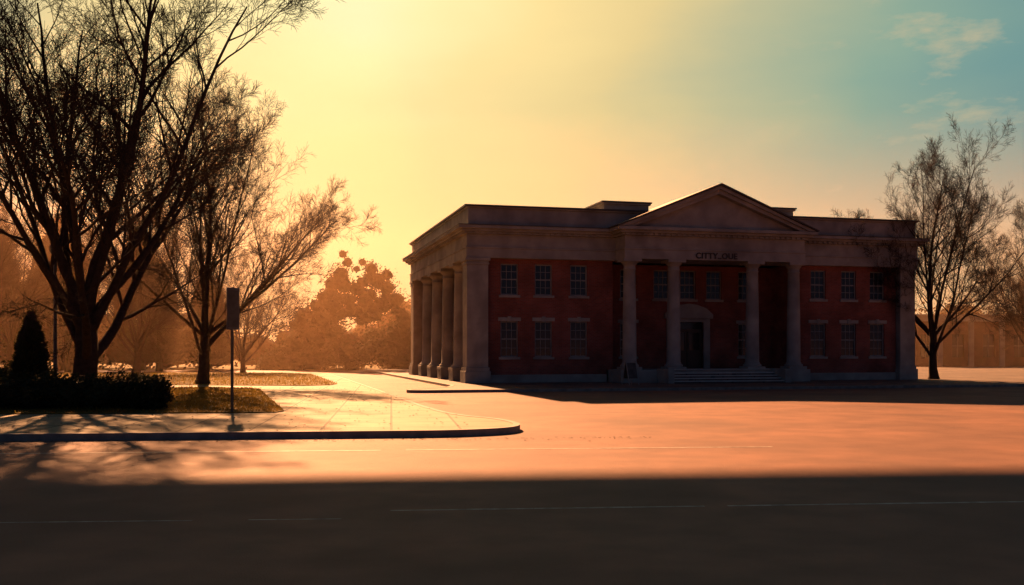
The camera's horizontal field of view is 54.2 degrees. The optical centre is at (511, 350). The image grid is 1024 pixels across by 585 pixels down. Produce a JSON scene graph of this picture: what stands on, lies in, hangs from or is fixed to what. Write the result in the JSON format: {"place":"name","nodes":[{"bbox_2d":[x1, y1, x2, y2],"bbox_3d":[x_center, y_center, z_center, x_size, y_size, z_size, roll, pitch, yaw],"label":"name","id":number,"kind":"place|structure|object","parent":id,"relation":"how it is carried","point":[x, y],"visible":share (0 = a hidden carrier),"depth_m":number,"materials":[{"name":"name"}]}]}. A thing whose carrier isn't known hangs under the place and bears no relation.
{"place":"outdoors","nodes":[
{"label":"outdoors","id":0,"kind":"place"},
{"bbox_2d":[0,360,384,369],"bbox_3d":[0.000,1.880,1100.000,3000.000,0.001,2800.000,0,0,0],"label":"ground","id":1,"kind":"structure","parent":0,"point":[226,367],"depth_m":110.11,"materials":[{"name":"brown plant"}]},
{"bbox_2d":[0,234,27,360],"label":"evergreen tree","id":2,"kind":"object","parent":1,"relation":"on","point":[3,345],"visible":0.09,"depth_m":87.11,"materials":[{"name":"green plant"}]},
{"bbox_2d":[0,205,118,368],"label":"bare tree","id":3,"kind":"object","parent":1,"relation":"on","point":[10,332],"visible":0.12,"depth_m":83.54,"materials":[{"name":"brown plant"}]},
{"bbox_2d":[15,215,106,370],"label":"evergreen tree","id":4,"kind":"object","parent":1,"relation":"on","point":[60,366],"visible":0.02,"depth_m":91.45,"materials":[{"name":"green plant"}]},
{"bbox_2d":[35,236,114,371],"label":"evergreen tree","id":5,"kind":"object","parent":1,"relation":"on","point":[69,357],"visible":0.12,"depth_m":85.03,"materials":[{"name":"green plant"}]},
{"bbox_2d":[102,241,175,369],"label":"evergreen tree","id":6,"kind":"object","parent":1,"relation":"on","point":[121,350],"visible":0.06,"depth_m":91.62,"materials":[{"name":"green plant"}]},
{"bbox_2d":[124,258,192,371],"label":"evergreen tree","id":7,"kind":"object","parent":1,"relation":"on","point":[159,356],"visible":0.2,"depth_m":87.64,"materials":[{"name":"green plant"}]},
{"bbox_2d":[179,276,239,369],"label":"evergreen tree","id":8,"kind":"object","parent":1,"relation":"on","point":[219,344],"visible":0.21,"depth_m":92.91,"materials":[{"name":"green plant"}]},
{"bbox_2d":[179,241,316,372],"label":"bare tree","id":9,"kind":"object","parent":1,"relation":"on","point":[261,329],"visible":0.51,"depth_m":79.11,"materials":[{"name":"brown plant"}]},
{"bbox_2d":[250,250,410,369],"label":"leafy tree","id":10,"kind":"object","parent":1,"relation":"on","point":[303,347],"visible":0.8,"depth_m":96.08,"materials":[{"name":"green plant"}]},
{"bbox_2d":[0,281,1023,369],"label":"distant trees","id":11,"kind":"object","parent":1,"relation":"on","point":[354,333],"visible":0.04,"depth_m":102.63,"materials":[{"name":"brown plant"}]},
{"bbox_2d":[915,321,1023,366],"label":"walls","id":12,"kind":"structure","parent":1,"relation":"on","point":[980,360],"depth_m":109.02,"materials":[{"name":"brown brick"}]},
{"bbox_2d":[915,314,1005,366],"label":"stone trim","id":13,"kind":"structure","parent":12,"relation":"attached to","point":[922,317],"depth_m":108.75,"materials":[{"name":"stone"}]},
{"bbox_2d":[925,334,1018,356],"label":"window frames","id":14,"kind":"structure","parent":12,"relation":"attached to","point":[957,345],"depth_m":109.36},
{"bbox_2d":[921,334,1023,356],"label":"window glass","id":15,"kind":"object","parent":12,"relation":"in","point":[985,346],"visible":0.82,"depth_m":109.35,"materials":[{"name":"brown glass"}]},
{"bbox_2d":[0,372,512,433],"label":"pavement","id":16,"kind":"structure","parent":0,"point":[329,399],"depth_m":25.14,"materials":[{"name":"concrete"}]},
{"bbox_2d":[0,385,283,413],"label":"lawn","id":17,"kind":"structure","parent":16,"relation":"on","point":[254,400],"depth_m":29.99,"materials":[{"name":"green plant"}]},
{"bbox_2d":[0,360,10,381],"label":"shrub","id":18,"kind":"object","parent":17,"relation":"on","point":[4,370],"visible":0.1,"depth_m":35.71,"materials":[{"name":"green plant"}]},
{"bbox_2d":[6,310,58,380],"bbox_3d":[-14.865,0.240,31.057,1.559,3.021,1.588,0,0,-25],"label":"evergreen tree","id":19,"kind":"object","parent":17,"relation":"on","point":[33,357],"visible":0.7,"depth_m":30.75,"materials":[{"name":"green plant"}]},
{"bbox_2d":[50,244,56,369],"bbox_3d":[-15.600,-1.040,34.200,0.360,5.460,0.360,0,0,0],"label":"utility pole","id":20,"kind":"object","parent":17,"relation":"on","point":[55,320],"visible":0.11,"depth_m":34.15,"materials":[{"name":"wood"}]},
{"bbox_2d":[0,368,137,409],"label":"hedge","id":21,"kind":"object","parent":17,"relation":"on","point":[36,391],"visible":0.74,"depth_m":28.59,"materials":[{"name":"green plant"}]},
{"bbox_2d":[120,371,178,409],"bbox_3d":[-10.477,1.224,28.681,1.828,1.264,1.565,0,0,26],"label":"shrub","id":22,"kind":"object","parent":17,"relation":"on","point":[148,392],"visible":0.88,"depth_m":28.29,"materials":[{"name":"green plant"}]},
{"bbox_2d":[0,0,345,379],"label":"bare tree","id":23,"kind":"object","parent":17,"relation":"on","point":[82,312],"visible":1,"depth_m":33.42,"materials":[{"name":"brown plant"}]},
{"bbox_2d":[226,287,238,411],"bbox_3d":[-7.656,0.000,27.397,0.100,3.470,0.420,0,0,38],"label":"street sign","id":24,"kind":"object","parent":17,"relation":"on","point":[232,309],"visible":0.93,"depth_m":27.37,"materials":[{"name":"metal"}]},
{"bbox_2d":[51,371,336,385],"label":"lawn","id":25,"kind":"structure","parent":16,"relation":"on","point":[261,379],"depth_m":58.41,"materials":[{"name":"green plant"}]},
{"bbox_2d":[0,173,116,324],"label":"bare tree","id":26,"kind":"object","parent":25,"relation":"on","point":[34,276],"visible":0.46,"depth_m":67.77,"materials":[{"name":"brown plant"}]},
{"bbox_2d":[45,190,226,373],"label":"bare tree","id":27,"kind":"object","parent":25,"relation":"on","point":[139,343],"visible":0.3,"depth_m":71.17,"materials":[{"name":"brown plant"}]},
{"bbox_2d":[18,66,381,383],"bbox_3d":[-15.223,-6.403,50.755,16.087,16.397,17.273,0,0,20],"label":"bare tree","id":28,"kind":"object","parent":25,"relation":"on","point":[205,332],"visible":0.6,"depth_m":50.24,"materials":[{"name":"brown plant"}]},
{"bbox_2d":[0,370,1023,584],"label":"road","id":29,"kind":"structure","parent":0,"point":[888,445],"depth_m":12.59,"materials":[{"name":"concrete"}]},
{"bbox_2d":[0,372,519,440],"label":"kerb","id":30,"kind":"structure","parent":29,"relation":"on","point":[514,427],"depth_m":20.97,"materials":[{"name":"concrete"}]},
{"bbox_2d":[0,446,1023,522],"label":"road marking","id":31,"kind":"object","parent":29,"relation":"on","point":[502,508],"visible":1,"depth_m":11.99,"materials":[{"name":"paint"}]},
{"bbox_2d":[0,0,1023,341],"label":"sky","id":32,"kind":"structure","parent":0,"point":[425,110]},
{"bbox_2d":[363,366,1023,392],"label":"forecourt pavement","id":33,"kind":"structure","parent":0,"point":[994,376],"depth_m":50.80,"materials":[{"name":"concrete"}]},
{"bbox_2d":[622,361,638,384],"bbox_3d":[5.902,1.120,49.901,0.605,1.220,0.680,0,0,-29],"label":"sandwich board","id":34,"kind":"object","parent":33,"relation":"on","point":[630,372],"visible":0.98,"depth_m":49.81,"materials":[{"name":"paint"}]},
{"bbox_2d":[403,183,930,383],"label":"city hall","id":35,"kind":"structure","parent":33,"relation":"on","point":[721,283],"depth_m":55.34,"materials":[{"name":"red brick"}]},
{"bbox_2d":[680,329,701,367],"bbox_3d":[10.198,-0.100,58.450,1.860,2.260,0.080,0,0,-14],"label":"door","id":36,"kind":"structure","parent":35,"relation":"in","point":[689,358],"depth_m":58.49,"materials":[{"name":"paint"}]},
{"bbox_2d":[501,265,881,355],"bbox_3d":[8.564,-2.150,64.885,23.240,4.860,17.222,0,0,-14],"label":"window glass","id":37,"kind":"structure","parent":35,"relation":"in","point":[689,276],"depth_m":58.33,"materials":[{"name":"black glass"}]},
{"bbox_2d":[501,264,882,356],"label":"window frames","id":38,"kind":"structure","parent":35,"relation":"in","point":[540,265],"depth_m":57.41,"materials":[{"name":"paint"}]},
{"bbox_2d":[830,113,1023,378],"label":"bare tree","id":39,"kind":"object","parent":33,"relation":"on","point":[927,250],"visible":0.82,"depth_m":59.04,"materials":[{"name":"brown plant"}]},
{"bbox_2d":[984,251,1023,351],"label":"bare tree","id":40,"kind":"object","parent":33,"relation":"on","point":[1008,317],"visible":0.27,"depth_m":98.94,"materials":[{"name":"brown plant"}]},
{"bbox_2d":[961,208,1023,344],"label":"bare tree","id":41,"kind":"object","parent":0,"point":[1017,297],"visible":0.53,"depth_m":84.60,"materials":[{"name":"brown plant"}]}
]}

